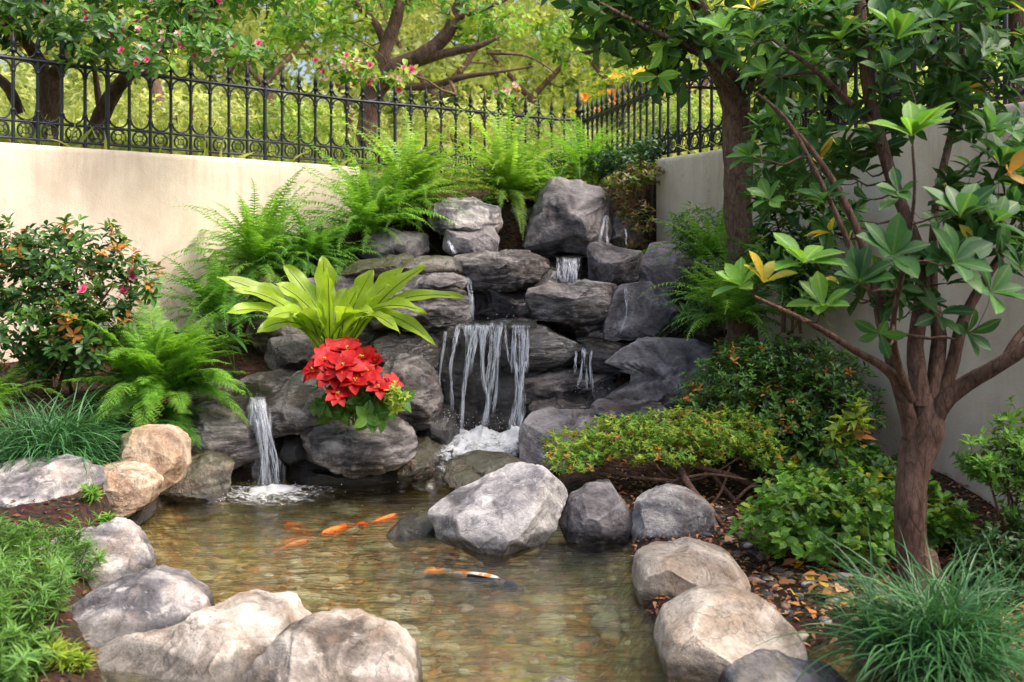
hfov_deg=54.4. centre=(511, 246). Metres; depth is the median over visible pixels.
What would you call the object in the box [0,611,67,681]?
weed
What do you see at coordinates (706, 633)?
boulder
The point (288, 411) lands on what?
boulder
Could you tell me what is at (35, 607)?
weed
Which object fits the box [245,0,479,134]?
tree
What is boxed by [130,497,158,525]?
boulder
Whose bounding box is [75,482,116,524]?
weed
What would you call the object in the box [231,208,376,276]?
fern
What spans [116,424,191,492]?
boulder
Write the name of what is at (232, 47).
tree
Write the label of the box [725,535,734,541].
fallen leaf
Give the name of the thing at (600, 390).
boulder
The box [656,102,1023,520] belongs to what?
garden wall
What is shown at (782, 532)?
shrub
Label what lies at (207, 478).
boulder
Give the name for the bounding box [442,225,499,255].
boulder
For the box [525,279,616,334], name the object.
boulder
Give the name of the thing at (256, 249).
fern
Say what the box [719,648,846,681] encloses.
boulder
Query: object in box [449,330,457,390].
waterfall
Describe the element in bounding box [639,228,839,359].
fern
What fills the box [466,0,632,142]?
tree
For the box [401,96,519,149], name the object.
shrub
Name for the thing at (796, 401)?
shrub
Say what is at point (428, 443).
boulder
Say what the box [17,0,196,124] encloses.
tree
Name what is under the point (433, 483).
rapids water
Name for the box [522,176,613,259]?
boulder
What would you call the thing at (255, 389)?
stream pool water
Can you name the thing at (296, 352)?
boulder
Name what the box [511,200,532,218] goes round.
boulder
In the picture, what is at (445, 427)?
boulder
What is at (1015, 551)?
shrub
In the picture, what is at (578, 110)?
iron post
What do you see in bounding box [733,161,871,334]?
tree foliage
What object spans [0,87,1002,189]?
meadow grass
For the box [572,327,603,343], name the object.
boulder
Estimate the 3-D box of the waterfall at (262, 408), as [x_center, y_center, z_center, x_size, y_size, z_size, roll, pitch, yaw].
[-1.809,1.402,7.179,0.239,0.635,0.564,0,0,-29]
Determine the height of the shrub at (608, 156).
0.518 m
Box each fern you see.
[0,359,64,421]
[50,275,260,427]
[102,401,204,449]
[134,242,308,341]
[157,162,366,311]
[211,314,257,371]
[217,256,464,347]
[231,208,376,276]
[235,197,400,282]
[258,134,468,252]
[311,110,507,238]
[430,83,587,239]
[435,190,502,206]
[507,158,594,197]
[533,106,650,184]
[632,200,755,278]
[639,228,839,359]
[704,215,843,302]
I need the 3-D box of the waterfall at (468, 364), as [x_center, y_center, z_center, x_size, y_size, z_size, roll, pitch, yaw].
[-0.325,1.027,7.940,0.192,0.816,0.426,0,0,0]
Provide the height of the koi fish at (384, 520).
0.050 m
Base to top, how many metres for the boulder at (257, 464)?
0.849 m
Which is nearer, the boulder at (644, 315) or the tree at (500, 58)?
the boulder at (644, 315)
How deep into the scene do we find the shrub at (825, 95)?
8.83 m
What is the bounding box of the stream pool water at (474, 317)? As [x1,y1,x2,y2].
[460,314,578,321]
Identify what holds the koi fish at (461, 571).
in the pond water at (326, 522)
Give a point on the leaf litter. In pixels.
(778, 576)
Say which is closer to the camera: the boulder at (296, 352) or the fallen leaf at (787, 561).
the fallen leaf at (787, 561)
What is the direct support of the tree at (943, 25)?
on the ground at (510, 235)
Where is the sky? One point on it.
(306, 77)
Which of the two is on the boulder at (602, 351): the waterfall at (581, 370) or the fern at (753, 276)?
the waterfall at (581, 370)
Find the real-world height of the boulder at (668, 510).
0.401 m
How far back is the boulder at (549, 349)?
8.04 m
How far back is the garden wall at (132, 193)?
8.99 m
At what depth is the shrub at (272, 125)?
13.40 m
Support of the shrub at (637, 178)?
on the ground at (510, 235)
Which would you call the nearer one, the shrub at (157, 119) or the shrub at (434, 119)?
the shrub at (157, 119)
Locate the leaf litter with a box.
[603,397,1023,681]
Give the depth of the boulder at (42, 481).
5.70 m
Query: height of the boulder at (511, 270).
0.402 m
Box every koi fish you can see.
[270,539,308,552]
[282,524,307,534]
[320,521,366,537]
[362,513,398,526]
[422,574,523,596]
[424,568,500,578]
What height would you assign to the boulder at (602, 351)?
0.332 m
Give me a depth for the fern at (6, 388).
6.87 m
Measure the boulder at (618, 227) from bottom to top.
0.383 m
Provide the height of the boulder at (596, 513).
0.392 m
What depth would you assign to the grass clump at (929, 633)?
3.68 m
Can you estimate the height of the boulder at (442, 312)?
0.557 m
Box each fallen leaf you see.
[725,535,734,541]
[779,577,790,583]
[780,558,799,565]
[794,561,803,567]
[803,571,818,574]
[805,575,813,579]
[807,607,816,618]
[818,574,827,580]
[822,586,839,597]
[835,582,848,591]
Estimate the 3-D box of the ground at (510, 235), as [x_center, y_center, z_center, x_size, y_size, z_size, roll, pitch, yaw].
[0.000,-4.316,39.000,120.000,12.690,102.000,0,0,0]
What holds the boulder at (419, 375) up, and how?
on the ground at (510, 235)
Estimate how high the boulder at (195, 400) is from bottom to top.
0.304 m
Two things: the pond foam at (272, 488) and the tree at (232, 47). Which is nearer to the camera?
the pond foam at (272, 488)
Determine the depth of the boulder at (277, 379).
7.70 m
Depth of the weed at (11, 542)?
4.89 m
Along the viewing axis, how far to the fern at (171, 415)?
6.85 m
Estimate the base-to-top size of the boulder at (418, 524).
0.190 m
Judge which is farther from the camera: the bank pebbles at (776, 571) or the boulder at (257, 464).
the boulder at (257, 464)
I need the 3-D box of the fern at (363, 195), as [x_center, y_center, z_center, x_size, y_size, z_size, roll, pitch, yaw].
[-1.355,-0.347,9.669,2.176,1.405,1.983,0,0,0]
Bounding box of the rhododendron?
[0,212,165,393]
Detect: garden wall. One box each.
[0,142,359,362]
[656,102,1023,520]
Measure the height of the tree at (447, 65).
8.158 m
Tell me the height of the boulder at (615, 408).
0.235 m
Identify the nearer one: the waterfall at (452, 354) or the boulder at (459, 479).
the boulder at (459, 479)
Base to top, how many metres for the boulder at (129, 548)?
0.452 m
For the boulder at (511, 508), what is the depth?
5.67 m
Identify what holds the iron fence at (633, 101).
on the garden wall at (694, 177)
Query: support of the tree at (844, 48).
on the ground at (510, 235)
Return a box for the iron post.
[575,90,581,140]
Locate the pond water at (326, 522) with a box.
[100,468,879,681]
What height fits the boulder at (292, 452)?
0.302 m
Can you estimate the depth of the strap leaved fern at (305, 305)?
7.48 m
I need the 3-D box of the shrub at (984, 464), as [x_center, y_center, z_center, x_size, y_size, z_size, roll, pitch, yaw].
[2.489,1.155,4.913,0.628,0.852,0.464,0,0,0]
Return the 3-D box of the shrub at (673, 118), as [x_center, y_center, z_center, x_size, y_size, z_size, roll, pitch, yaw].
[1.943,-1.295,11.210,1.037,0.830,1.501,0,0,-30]
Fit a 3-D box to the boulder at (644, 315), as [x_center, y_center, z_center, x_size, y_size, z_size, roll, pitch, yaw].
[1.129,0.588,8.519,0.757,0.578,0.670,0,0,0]
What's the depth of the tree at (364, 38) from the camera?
31.97 m
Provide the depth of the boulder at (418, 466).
7.02 m
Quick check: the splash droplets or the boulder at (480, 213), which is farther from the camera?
the boulder at (480, 213)
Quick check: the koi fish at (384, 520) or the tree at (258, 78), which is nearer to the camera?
the koi fish at (384, 520)
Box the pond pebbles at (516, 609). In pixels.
[153,493,853,681]
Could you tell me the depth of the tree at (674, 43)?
7.21 m
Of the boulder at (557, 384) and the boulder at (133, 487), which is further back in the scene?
the boulder at (557, 384)
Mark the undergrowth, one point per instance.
(26, 71)
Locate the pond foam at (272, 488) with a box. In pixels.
[227,483,309,504]
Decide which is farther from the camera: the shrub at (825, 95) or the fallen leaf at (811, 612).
the shrub at (825, 95)
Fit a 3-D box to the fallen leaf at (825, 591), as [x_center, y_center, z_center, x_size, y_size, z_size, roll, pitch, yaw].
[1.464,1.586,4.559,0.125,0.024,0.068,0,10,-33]
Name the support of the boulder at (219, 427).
on the ground at (510, 235)
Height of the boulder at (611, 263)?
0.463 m
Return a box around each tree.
[0,0,124,104]
[0,0,190,145]
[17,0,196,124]
[82,0,298,145]
[166,0,320,109]
[192,0,325,131]
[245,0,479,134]
[259,0,606,171]
[311,4,441,65]
[367,0,540,140]
[373,0,544,116]
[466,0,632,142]
[540,0,919,370]
[563,0,726,141]
[645,0,767,120]
[696,0,1023,593]
[724,7,953,83]
[727,0,918,131]
[800,0,998,109]
[810,4,968,100]
[926,0,1023,103]
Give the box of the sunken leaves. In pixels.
[157,515,839,680]
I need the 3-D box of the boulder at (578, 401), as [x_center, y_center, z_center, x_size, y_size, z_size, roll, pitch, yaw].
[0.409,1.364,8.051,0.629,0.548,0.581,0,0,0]
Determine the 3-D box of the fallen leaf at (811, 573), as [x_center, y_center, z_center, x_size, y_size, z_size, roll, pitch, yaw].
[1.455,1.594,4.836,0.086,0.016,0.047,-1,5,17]
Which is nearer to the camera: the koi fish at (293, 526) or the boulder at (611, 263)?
the koi fish at (293, 526)
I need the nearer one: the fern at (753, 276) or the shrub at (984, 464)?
the shrub at (984, 464)
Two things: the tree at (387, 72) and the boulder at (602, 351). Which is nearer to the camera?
the boulder at (602, 351)
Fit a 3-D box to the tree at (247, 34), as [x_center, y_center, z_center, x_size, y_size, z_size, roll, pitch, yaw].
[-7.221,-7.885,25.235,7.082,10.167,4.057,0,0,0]
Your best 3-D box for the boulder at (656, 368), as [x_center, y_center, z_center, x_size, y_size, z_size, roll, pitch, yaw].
[1.234,1.044,7.801,0.981,0.652,0.658,0,0,16]
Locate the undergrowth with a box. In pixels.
[0,48,1002,164]
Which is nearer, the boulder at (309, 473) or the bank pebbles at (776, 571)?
the bank pebbles at (776, 571)
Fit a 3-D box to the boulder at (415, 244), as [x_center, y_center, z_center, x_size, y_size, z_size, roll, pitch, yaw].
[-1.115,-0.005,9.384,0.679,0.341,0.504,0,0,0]
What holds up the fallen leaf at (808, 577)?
on the ground at (510, 235)
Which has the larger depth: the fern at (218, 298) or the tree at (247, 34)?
the tree at (247, 34)
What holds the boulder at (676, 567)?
on the ground at (510, 235)
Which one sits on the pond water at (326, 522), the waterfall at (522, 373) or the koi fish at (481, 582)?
the koi fish at (481, 582)
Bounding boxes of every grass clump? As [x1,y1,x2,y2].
[0,373,178,482]
[612,230,653,249]
[752,519,1023,681]
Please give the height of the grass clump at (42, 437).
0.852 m
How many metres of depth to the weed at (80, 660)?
3.68 m
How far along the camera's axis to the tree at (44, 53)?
17.96 m
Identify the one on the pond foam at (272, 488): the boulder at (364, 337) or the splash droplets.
the splash droplets
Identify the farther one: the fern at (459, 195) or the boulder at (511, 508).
the fern at (459, 195)
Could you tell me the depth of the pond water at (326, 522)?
5.28 m
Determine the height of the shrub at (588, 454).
0.637 m
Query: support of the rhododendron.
on the ground at (510, 235)
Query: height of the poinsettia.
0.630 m
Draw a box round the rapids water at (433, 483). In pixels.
[413,426,519,491]
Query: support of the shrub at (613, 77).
on the ground at (510, 235)
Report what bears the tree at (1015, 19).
on the ground at (510, 235)
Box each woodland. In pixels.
[0,0,1002,143]
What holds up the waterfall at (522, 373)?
on the boulder at (549, 349)
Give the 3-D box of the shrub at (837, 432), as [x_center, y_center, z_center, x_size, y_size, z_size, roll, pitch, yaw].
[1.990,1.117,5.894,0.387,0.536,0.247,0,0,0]
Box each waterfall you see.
[251,398,277,473]
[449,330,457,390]
[461,326,476,410]
[480,325,502,412]
[511,326,529,420]
[557,258,576,275]
[574,352,592,382]
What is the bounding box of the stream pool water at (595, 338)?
[574,333,666,341]
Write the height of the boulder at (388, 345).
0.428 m
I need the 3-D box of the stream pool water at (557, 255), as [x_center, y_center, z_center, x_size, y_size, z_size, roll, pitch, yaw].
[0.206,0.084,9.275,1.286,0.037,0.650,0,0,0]
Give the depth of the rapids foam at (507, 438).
7.66 m
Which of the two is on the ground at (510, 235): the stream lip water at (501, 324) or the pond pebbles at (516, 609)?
the pond pebbles at (516, 609)
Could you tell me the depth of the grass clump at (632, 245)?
9.28 m
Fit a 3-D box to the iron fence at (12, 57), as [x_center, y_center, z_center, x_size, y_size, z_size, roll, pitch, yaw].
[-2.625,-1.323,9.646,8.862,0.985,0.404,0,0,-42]
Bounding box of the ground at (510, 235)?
[0,85,1023,681]
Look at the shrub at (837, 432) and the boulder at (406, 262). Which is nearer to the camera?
the shrub at (837, 432)
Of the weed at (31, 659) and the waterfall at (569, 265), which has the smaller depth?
the weed at (31, 659)
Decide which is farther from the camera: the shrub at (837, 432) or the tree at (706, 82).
the tree at (706, 82)
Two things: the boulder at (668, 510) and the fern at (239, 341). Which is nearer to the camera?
the boulder at (668, 510)
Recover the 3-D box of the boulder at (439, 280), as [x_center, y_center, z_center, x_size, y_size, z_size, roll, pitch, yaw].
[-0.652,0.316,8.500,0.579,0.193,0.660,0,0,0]
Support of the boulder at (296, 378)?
on the ground at (510, 235)
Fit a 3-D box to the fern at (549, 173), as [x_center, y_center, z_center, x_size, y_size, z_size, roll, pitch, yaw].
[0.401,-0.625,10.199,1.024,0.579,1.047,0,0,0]
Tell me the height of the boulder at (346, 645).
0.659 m
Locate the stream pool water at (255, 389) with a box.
[233,375,273,395]
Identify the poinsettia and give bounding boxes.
[302,336,414,433]
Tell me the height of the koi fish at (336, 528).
0.056 m
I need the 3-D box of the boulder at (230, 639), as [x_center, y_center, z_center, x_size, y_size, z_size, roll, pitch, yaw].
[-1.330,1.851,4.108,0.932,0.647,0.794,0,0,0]
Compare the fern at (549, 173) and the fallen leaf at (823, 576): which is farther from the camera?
the fern at (549, 173)
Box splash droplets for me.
[220,276,609,515]
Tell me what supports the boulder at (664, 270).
on the ground at (510, 235)
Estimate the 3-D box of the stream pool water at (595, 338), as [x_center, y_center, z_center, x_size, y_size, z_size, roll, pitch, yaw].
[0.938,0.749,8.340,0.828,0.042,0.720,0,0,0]
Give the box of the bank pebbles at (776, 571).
[673,506,1023,681]
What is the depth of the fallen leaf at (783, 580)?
4.83 m
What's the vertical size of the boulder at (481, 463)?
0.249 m
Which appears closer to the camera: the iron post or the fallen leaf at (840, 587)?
the fallen leaf at (840, 587)
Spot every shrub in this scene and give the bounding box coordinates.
[112,88,259,137]
[219,96,350,145]
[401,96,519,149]
[539,403,785,526]
[568,61,693,126]
[576,133,664,187]
[599,156,665,249]
[625,92,721,153]
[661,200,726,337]
[670,331,886,463]
[727,460,981,572]
[748,434,897,483]
[751,72,861,137]
[814,390,876,477]
[949,394,1023,563]
[958,511,1023,605]
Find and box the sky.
[0,0,995,104]
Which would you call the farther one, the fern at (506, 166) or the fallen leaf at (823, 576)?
the fern at (506, 166)
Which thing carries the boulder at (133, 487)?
on the ground at (510, 235)
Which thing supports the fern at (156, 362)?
on the ground at (510, 235)
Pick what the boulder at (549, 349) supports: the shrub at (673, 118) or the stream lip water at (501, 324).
the stream lip water at (501, 324)
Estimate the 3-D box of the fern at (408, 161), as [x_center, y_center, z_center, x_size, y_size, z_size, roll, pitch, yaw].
[-0.989,-0.764,10.020,1.842,1.464,1.919,0,0,-41]
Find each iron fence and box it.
[0,30,575,174]
[581,0,1023,171]
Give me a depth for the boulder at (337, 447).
6.99 m
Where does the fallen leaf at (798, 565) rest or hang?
on the ground at (510, 235)
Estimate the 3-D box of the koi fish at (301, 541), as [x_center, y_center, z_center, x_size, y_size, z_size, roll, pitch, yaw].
[-1.304,1.770,5.868,0.101,0.043,0.273,0,0,28]
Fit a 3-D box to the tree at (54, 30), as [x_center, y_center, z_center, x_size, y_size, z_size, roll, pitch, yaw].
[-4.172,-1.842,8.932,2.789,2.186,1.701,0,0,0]
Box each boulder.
[0,454,107,507]
[37,517,155,589]
[70,564,214,652]
[95,589,311,681]
[102,461,163,517]
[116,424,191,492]
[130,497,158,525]
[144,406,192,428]
[159,450,234,512]
[177,379,257,409]
[188,396,265,469]
[233,608,422,681]
[240,368,296,399]
[242,432,284,475]
[246,276,376,356]
[260,385,332,437]
[264,334,314,370]
[279,434,307,466]
[282,370,329,389]
[285,461,414,500]
[300,416,418,478]
[338,253,463,281]
[356,228,429,258]
[369,274,471,333]
[371,331,441,371]
[379,353,443,432]
[386,510,441,548]
[397,446,434,483]
[414,272,469,289]
[416,404,462,451]
[417,436,441,466]
[427,196,502,234]
[427,462,567,564]
[434,326,577,458]
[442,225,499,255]
[442,450,522,483]
[447,469,480,492]
[454,249,550,292]
[461,318,581,372]
[465,288,539,323]
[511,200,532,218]
[518,367,616,404]
[518,406,602,471]
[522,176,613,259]
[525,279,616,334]
[528,393,588,414]
[533,265,566,286]
[543,675,576,681]
[549,256,587,283]
[558,479,632,560]
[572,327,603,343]
[576,340,630,378]
[583,379,616,408]
[587,242,643,285]
[589,398,669,428]
[602,281,684,342]
[603,336,716,409]
[609,212,643,248]
[631,483,717,545]
[631,537,750,607]
[637,241,706,301]
[653,584,807,681]
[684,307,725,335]
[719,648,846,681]
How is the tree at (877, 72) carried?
on the ground at (510, 235)
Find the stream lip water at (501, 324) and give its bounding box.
[457,320,536,329]
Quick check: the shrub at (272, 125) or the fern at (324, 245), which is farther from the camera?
the shrub at (272, 125)
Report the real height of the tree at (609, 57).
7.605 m
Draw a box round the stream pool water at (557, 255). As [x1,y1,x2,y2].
[540,254,586,257]
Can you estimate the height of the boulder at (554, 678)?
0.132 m
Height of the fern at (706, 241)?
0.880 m
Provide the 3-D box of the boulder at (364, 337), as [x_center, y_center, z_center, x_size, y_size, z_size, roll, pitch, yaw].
[-1.630,0.642,8.529,1.276,0.785,0.650,0,0,0]
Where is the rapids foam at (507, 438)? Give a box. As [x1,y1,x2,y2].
[441,424,519,459]
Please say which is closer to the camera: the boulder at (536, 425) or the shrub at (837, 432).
the shrub at (837, 432)
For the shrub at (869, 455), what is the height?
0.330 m
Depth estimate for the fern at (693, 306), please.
8.21 m
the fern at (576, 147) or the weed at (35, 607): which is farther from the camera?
the fern at (576, 147)
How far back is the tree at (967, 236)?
4.63 m
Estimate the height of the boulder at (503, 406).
1.278 m
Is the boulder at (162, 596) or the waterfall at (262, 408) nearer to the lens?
the boulder at (162, 596)
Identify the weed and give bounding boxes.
[0,510,110,585]
[0,538,77,639]
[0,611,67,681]
[36,630,99,676]
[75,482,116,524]
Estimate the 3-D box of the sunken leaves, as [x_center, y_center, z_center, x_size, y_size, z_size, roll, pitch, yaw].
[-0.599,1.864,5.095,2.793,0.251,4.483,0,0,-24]

